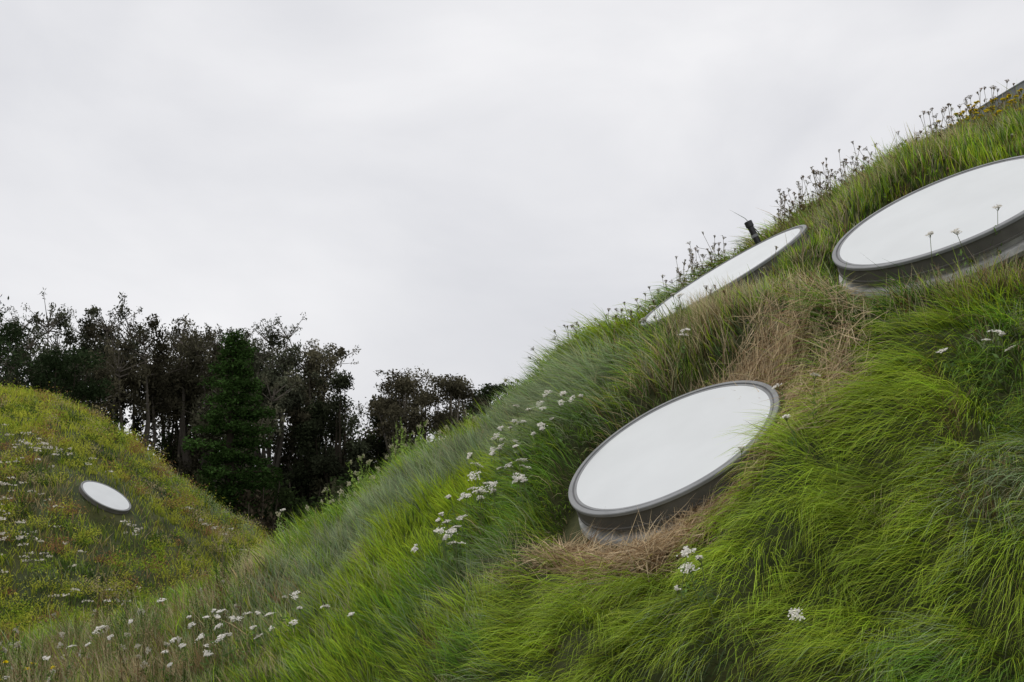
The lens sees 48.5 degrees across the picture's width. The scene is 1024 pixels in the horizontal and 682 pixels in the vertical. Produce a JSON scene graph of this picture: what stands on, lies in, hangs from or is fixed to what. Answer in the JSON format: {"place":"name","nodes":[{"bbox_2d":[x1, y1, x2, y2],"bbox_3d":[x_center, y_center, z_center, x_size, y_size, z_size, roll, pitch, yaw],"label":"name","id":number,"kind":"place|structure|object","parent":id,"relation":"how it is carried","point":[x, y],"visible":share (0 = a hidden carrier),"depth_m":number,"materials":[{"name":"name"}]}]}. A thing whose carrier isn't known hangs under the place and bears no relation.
{"place":"outdoors","nodes":[
{"label":"outdoors","id":0,"kind":"place"},
{"bbox_2d":[0,81,1023,681],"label":"meadow grass","id":1,"kind":"structure","parent":0,"point":[570,373],"depth_m":6.31,"materials":[{"name":"green plant"}]},
{"bbox_2d":[0,132,1023,681],"bbox_3d":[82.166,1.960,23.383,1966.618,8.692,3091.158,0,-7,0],"label":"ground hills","id":2,"kind":"structure","parent":0,"point":[574,530],"depth_m":5.74,"materials":[{"name":"green plant"}]},
{"bbox_2d":[0,306,41,377],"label":"eucalyptus tree","id":3,"kind":"object","parent":2,"relation":"on","point":[23,326],"visible":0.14,"depth_m":66.72,"materials":[{"name":"green plant"}]},
{"bbox_2d":[0,295,43,390],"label":"cypress tree","id":4,"kind":"object","parent":2,"relation":"on","point":[7,339],"visible":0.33,"depth_m":50.68,"materials":[{"name":"green plant"}]},
{"bbox_2d":[3,645,75,681],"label":"white yarrow plant","id":5,"kind":"object","parent":2,"relation":"on","point":[48,657],"visible":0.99,"depth_m":8.25,"materials":[{"name":"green plant"}]},
{"bbox_2d":[0,316,108,407],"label":"eucalyptus tree","id":6,"kind":"object","parent":2,"relation":"on","point":[13,329],"visible":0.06,"depth_m":64.26,"materials":[{"name":"green plant"}]},
{"bbox_2d":[1,288,123,425],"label":"eucalyptus tree","id":7,"kind":"object","parent":2,"relation":"on","point":[60,322],"visible":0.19,"depth_m":58.01,"materials":[{"name":"green plant"}]},
{"bbox_2d":[12,343,117,422],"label":"cypress tree","id":8,"kind":"object","parent":2,"relation":"on","point":[56,367],"visible":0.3,"depth_m":52.64,"materials":[{"name":"green plant"}]},
{"bbox_2d":[79,480,130,513],"bbox_3d":[-11.082,4.381,30.737,1.506,0.503,1.506,33,5,20],"label":"round skylight","id":9,"kind":"object","parent":2,"relation":"on","point":[102,496],"visible":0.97,"depth_m":30.56,"materials":[{"name":"glass"}]},
{"bbox_2d":[44,292,176,437],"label":"eucalyptus tree","id":10,"kind":"object","parent":2,"relation":"on","point":[95,311],"visible":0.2,"depth_m":61.68,"materials":[{"name":"green plant"}]},
{"bbox_2d":[0,424,246,610],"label":"hill wildflowers","id":11,"kind":"object","parent":2,"relation":"on","point":[23,520],"visible":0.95,"depth_m":29.34,"materials":[{"name":"white plant"}]},
{"bbox_2d":[85,598,165,675],"bbox_3d":[-2.867,2.248,8.502,0.579,0.607,0.346,4,-9,-30],"label":"white yarrow plant","id":12,"kind":"object","parent":2,"relation":"on","point":[129,622],"visible":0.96,"depth_m":8.37,"materials":[{"name":"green plant"}]},
{"bbox_2d":[0,543,266,681],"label":"valley weeds","id":13,"kind":"object","parent":2,"relation":"on","point":[143,664],"visible":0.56,"depth_m":8.68,"materials":[{"name":"green plant"}]},
{"bbox_2d":[0,377,272,649],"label":"hill grass","id":14,"kind":"structure","parent":2,"relation":"on","point":[131,490],"depth_m":31.31,"materials":[{"name":"green plant"}]},
{"bbox_2d":[79,314,199,472],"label":"eucalyptus tree","id":15,"kind":"object","parent":2,"relation":"on","point":[133,380],"visible":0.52,"depth_m":57.14,"materials":[{"name":"green plant"}]},
{"bbox_2d":[126,343,201,473],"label":"eucalyptus tree","id":16,"kind":"object","parent":2,"relation":"on","point":[171,443],"visible":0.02,"depth_m":66.86,"materials":[{"name":"green plant"}]},
{"bbox_2d":[160,609,225,681],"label":"white yarrow plant","id":17,"kind":"object","parent":2,"relation":"on","point":[200,637],"visible":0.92,"depth_m":7.94,"materials":[{"name":"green plant"}]},
{"bbox_2d":[149,330,244,479],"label":"eucalyptus tree","id":18,"kind":"object","parent":2,"relation":"on","point":[177,425],"visible":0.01,"depth_m":64.09,"materials":[{"name":"green plant"}]},
{"bbox_2d":[151,313,246,486],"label":"eucalyptus tree","id":19,"kind":"object","parent":2,"relation":"on","point":[186,383],"visible":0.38,"depth_m":60.18,"materials":[{"name":"green plant"}]},
{"bbox_2d":[182,327,283,524],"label":"conifer tree","id":20,"kind":"object","parent":2,"relation":"on","point":[228,454],"visible":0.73,"depth_m":48.64,"materials":[{"name":"green plant"}]},
{"bbox_2d":[177,363,304,509],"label":"eucalyptus tree","id":21,"kind":"object","parent":2,"relation":"on","point":[267,422],"visible":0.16,"depth_m":56.96,"materials":[{"name":"green plant"}]},
{"bbox_2d":[199,323,284,479],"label":"eucalyptus tree","id":22,"kind":"object","parent":2,"relation":"on","point":[220,330],"visible":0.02,"depth_m":64.85,"materials":[{"name":"green plant"}]},
{"bbox_2d":[215,590,300,677],"bbox_3d":[-1.671,1.983,7.591,0.663,0.636,0.279,-3,-8,20],"label":"white yarrow plant","id":23,"kind":"object","parent":2,"relation":"on","point":[220,636],"visible":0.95,"depth_m":7.59,"materials":[{"name":"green plant"}]},
{"bbox_2d":[214,606,312,665],"bbox_3d":[-1.680,2.010,7.672,0.798,0.468,0.298,-7,-10,43],"label":"white yarrow plant","id":24,"kind":"object","parent":2,"relation":"on","point":[258,613],"visible":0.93,"depth_m":7.54,"materials":[{"name":"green plant"}]},
{"bbox_2d":[113,411,432,541],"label":"understory thicket","id":25,"kind":"object","parent":2,"relation":"on","point":[274,496],"visible":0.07,"depth_m":54.16,"materials":[{"name":"green plant"}]},
{"bbox_2d":[227,312,330,541],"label":"eucalyptus tree","id":26,"kind":"object","parent":2,"relation":"on","point":[268,365],"visible":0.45,"depth_m":60.89,"materials":[{"name":"green plant"}]},
{"bbox_2d":[271,511,298,547],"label":"leafy weed plant","id":27,"kind":"object","parent":2,"relation":"on","point":[276,512],"visible":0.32,"depth_m":10.21,"materials":[{"name":"green plant"}]},
{"bbox_2d":[280,508,294,537],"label":"white yarrow plant","id":28,"kind":"object","parent":2,"relation":"on","point":[287,521],"visible":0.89,"depth_m":10.01,"materials":[{"name":"green plant"}]},
{"bbox_2d":[301,505,312,530],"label":"leafy weed plant","id":29,"kind":"object","parent":2,"relation":"on","point":[307,515],"visible":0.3,"depth_m":10.20,"materials":[{"name":"green plant"}]},
{"bbox_2d":[283,396,348,512],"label":"cypress tree","id":30,"kind":"object","parent":2,"relation":"on","point":[308,444],"visible":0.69,"depth_m":59.20,"materials":[{"name":"green plant"}]},
{"bbox_2d":[273,338,360,506],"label":"eucalyptus tree","id":31,"kind":"object","parent":2,"relation":"on","point":[314,361],"visible":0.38,"depth_m":62.37,"materials":[{"name":"green plant"}]},
{"bbox_2d":[319,604,330,648],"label":"white yarrow plant","id":32,"kind":"object","parent":2,"relation":"on","point":[327,606],"visible":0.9,"depth_m":7.31,"materials":[{"name":"green plant"}]},
{"bbox_2d":[317,486,347,517],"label":"leafy weed plant","id":33,"kind":"object","parent":2,"relation":"on","point":[328,501],"visible":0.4,"depth_m":10.31,"materials":[{"name":"green plant"}]},
{"bbox_2d":[303,369,376,511],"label":"cypress tree","id":34,"kind":"object","parent":2,"relation":"on","point":[332,464],"visible":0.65,"depth_m":58.35,"materials":[{"name":"green plant"}]},
{"bbox_2d":[337,481,361,521],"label":"leafy weed plant","id":35,"kind":"object","parent":2,"relation":"on","point":[348,493],"visible":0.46,"depth_m":10.02,"materials":[{"name":"green plant"}]},
{"bbox_2d":[348,612,370,671],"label":"white yarrow plant","id":36,"kind":"object","parent":2,"relation":"on","point":[356,634],"visible":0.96,"depth_m":6.57,"materials":[{"name":"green plant"}]},
{"bbox_2d":[355,467,379,497],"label":"leafy weed plant","id":37,"kind":"object","parent":2,"relation":"on","point":[373,476],"visible":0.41,"depth_m":10.00,"materials":[{"name":"green plant"}]},
{"bbox_2d":[346,454,390,495],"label":"leafy weed plant","id":38,"kind":"object","parent":2,"relation":"on","point":[362,473],"visible":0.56,"depth_m":10.24,"materials":[{"name":"green plant"}]},
{"bbox_2d":[360,394,402,480],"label":"cypress tree","id":39,"kind":"object","parent":2,"relation":"on","point":[377,446],"visible":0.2,"depth_m":63.26,"materials":[{"name":"green plant"}]},
{"bbox_2d":[388,421,414,466],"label":"leafy weed plant","id":40,"kind":"object","parent":2,"relation":"on","point":[399,449],"visible":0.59,"depth_m":10.48,"materials":[{"name":"green plant"}]},
{"bbox_2d":[354,368,452,465],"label":"cypress tree","id":41,"kind":"object","parent":2,"relation":"on","point":[394,409],"visible":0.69,"depth_m":61.25,"materials":[{"name":"green plant"}]},
{"bbox_2d":[411,419,440,454],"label":"leafy weed plant","id":42,"kind":"object","parent":2,"relation":"on","point":[417,427],"visible":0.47,"depth_m":10.42,"materials":[{"name":"green plant"}]},
{"bbox_2d":[411,486,485,586],"bbox_3d":[-0.386,1.211,6.950,0.352,0.653,0.509,-2,-8,18],"label":"white yarrow plant","id":43,"kind":"object","parent":2,"relation":"on","point":[452,529],"visible":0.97,"depth_m":6.84,"materials":[{"name":"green plant"}]},
{"bbox_2d":[402,373,500,447],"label":"cypress tree","id":44,"kind":"object","parent":2,"relation":"on","point":[452,389],"visible":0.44,"depth_m":61.28,"materials":[{"name":"green plant"}]},
{"bbox_2d":[464,409,483,427],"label":"leafy weed plant","id":45,"kind":"object","parent":2,"relation":"on","point":[470,414],"visible":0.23,"depth_m":10.46,"materials":[{"name":"green plant"}]},
{"bbox_2d":[467,462,503,539],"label":"white yarrow plant","id":46,"kind":"object","parent":2,"relation":"on","point":[477,493],"visible":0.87,"depth_m":7.23,"materials":[{"name":"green plant"}]},
{"bbox_2d":[461,382,518,418],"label":"cypress tree","id":47,"kind":"object","parent":2,"relation":"on","point":[486,390],"visible":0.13,"depth_m":65.50,"materials":[{"name":"green plant"}]},
{"bbox_2d":[467,405,535,498],"bbox_3d":[-0.072,0.767,7.723,0.468,0.702,0.543,0,-7,0],"label":"white yarrow plant","id":48,"kind":"object","parent":2,"relation":"on","point":[494,438],"visible":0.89,"depth_m":7.70,"materials":[{"name":"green plant"}]},
{"bbox_2d":[0,98,1023,681],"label":"dry grass stalks","id":49,"kind":"object","parent":2,"relation":"on","point":[732,298],"visible":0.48,"depth_m":8.21,"materials":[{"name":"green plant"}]},
{"bbox_2d":[0,88,1023,675],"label":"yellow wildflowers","id":50,"kind":"object","parent":2,"relation":"on","point":[938,122],"visible":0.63,"depth_m":10.21,"materials":[{"name":"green plant"}]},
{"bbox_2d":[487,445,538,530],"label":"white yarrow plant","id":51,"kind":"object","parent":2,"relation":"on","point":[523,479],"visible":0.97,"depth_m":6.98,"materials":[{"name":"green plant"}]},
{"bbox_2d":[497,406,547,487],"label":"white yarrow plant","id":52,"kind":"object","parent":2,"relation":"on","point":[529,409],"visible":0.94,"depth_m":7.55,"materials":[{"name":"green plant"}]},
{"bbox_2d":[536,390,601,471],"bbox_3d":[0.384,0.603,7.644,0.441,0.588,0.674,0,-7,0],"label":"white yarrow plant","id":53,"kind":"object","parent":2,"relation":"on","point":[560,404],"visible":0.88,"depth_m":7.56,"materials":[{"name":"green plant"}]},
{"bbox_2d":[639,293,689,382],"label":"white yarrow plant","id":54,"kind":"object","parent":2,"relation":"on","point":[683,337],"visible":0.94,"depth_m":7.69,"materials":[{"name":"green plant"}]},
{"bbox_2d":[568,380,786,545],"bbox_3d":[1.065,0.823,6.835,1.440,0.503,1.440,-39,16,-32],"label":"round skylight","id":55,"kind":"object","parent":2,"relation":"on","point":[663,458],"visible":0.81,"depth_m":6.61,"materials":[{"name":"glass"}]},
{"bbox_2d":[461,249,898,625],"bbox_3d":[1.095,0.436,6.621,2.829,2.303,1.892,1,-8,-11],"label":"dead thatch","id":56,"kind":"object","parent":2,"relation":"on","point":[658,544],"visible":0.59,"depth_m":6.37,"materials":[{"name":"beige plant"}]},
{"bbox_2d":[653,546,722,646],"bbox_3d":[0.830,1.185,5.227,0.185,0.482,0.387,4,-8,-29],"label":"white yarrow plant","id":57,"kind":"object","parent":2,"relation":"on","point":[686,551],"visible":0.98,"depth_m":5.24,"materials":[{"name":"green plant"}]},
{"bbox_2d":[390,80,1023,464],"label":"metal roof edging","id":58,"kind":"object","parent":2,"relation":"on","point":[1018,86],"visible":0.06,"depth_m":11.43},
{"bbox_2d":[641,225,813,328],"bbox_3d":[1.854,-0.335,9.365,1.606,0.503,1.606,-33,4,-19],"label":"round skylight","id":59,"kind":"object","parent":2,"relation":"on","point":[753,258],"visible":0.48,"depth_m":9.17,"materials":[{"name":"glass"}]},
{"bbox_2d":[731,446,744,504],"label":"white yarrow plant","id":60,"kind":"object","parent":2,"relation":"on","point":[740,447],"visible":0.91,"depth_m":5.94,"materials":[{"name":"green plant"}]},
{"bbox_2d":[744,220,760,243],"bbox_3d":[2.190,-0.858,10.096,0.250,0.439,0.072,0,-7,0],"label":"vent pipe","id":61,"kind":"object","parent":2,"relation":"on","point":[749,225],"visible":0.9,"depth_m":10.09,"materials":[{"name":"black plastic"}]},
{"bbox_2d":[528,80,1023,367],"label":"dried yarrow stalks","id":62,"kind":"object","parent":2,"relation":"on","point":[801,196],"visible":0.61,"depth_m":10.29,"materials":[{"name":"brown plant"}]},
{"bbox_2d":[771,383,792,410],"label":"white yarrow plant","id":63,"kind":"object","parent":2,"relation":"on","point":[775,386],"visible":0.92,"depth_m":6.45,"materials":[{"name":"green plant"}]},
{"bbox_2d":[780,414,798,467],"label":"white yarrow plant","id":64,"kind":"object","parent":2,"relation":"on","point":[786,416],"visible":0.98,"depth_m":5.81,"materials":[{"name":"green plant"}]},
{"bbox_2d":[788,607,821,661],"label":"white yarrow plant","id":65,"kind":"object","parent":2,"relation":"on","point":[793,615],"visible":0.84,"depth_m":4.80,"materials":[{"name":"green plant"}]},
{"bbox_2d":[810,373,822,430],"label":"white yarrow plant","id":66,"kind":"object","parent":2,"relation":"on","point":[816,374],"visible":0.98,"depth_m":6.06,"materials":[{"name":"green plant"}]},
{"bbox_2d":[703,118,1023,386],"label":"broadleaf weeds","id":67,"kind":"object","parent":2,"relation":"on","point":[928,168],"visible":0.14,"depth_m":7.75,"materials":[{"name":"green plant"}]},
{"bbox_2d":[832,155,1023,298],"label":"round skylight","id":68,"kind":"object","parent":2,"relation":"on","point":[894,233],"visible":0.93,"depth_m":7.58,"materials":[{"name":"glass"}]},
{"bbox_2d":[937,348,962,392],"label":"white yarrow plant","id":69,"kind":"object","parent":2,"relation":"on","point":[942,350],"visible":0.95,"depth_m":5.97,"materials":[{"name":"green plant"}]},
{"bbox_2d":[925,204,1001,281],"bbox_3d":[2.772,-0.529,6.905,0.607,0.638,0.279,7,-10,-41],"label":"white yarrow plant","id":70,"kind":"object","parent":2,"relation":"on","point":[954,231],"visible":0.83,"depth_m":6.85,"materials":[{"name":"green plant"}]},
{"bbox_2d":[970,330,1023,408],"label":"white yarrow plant","id":71,"kind":"object","parent":2,"relation":"on","point":[1001,334],"visible":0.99,"depth_m":5.84,"materials":[{"name":"green plant"}]},
{"bbox_2d":[0,0,1023,464],"label":"sky","id":72,"kind":"structure","parent":0,"point":[438,186],"materials":[{"name":"white"}]}
]}

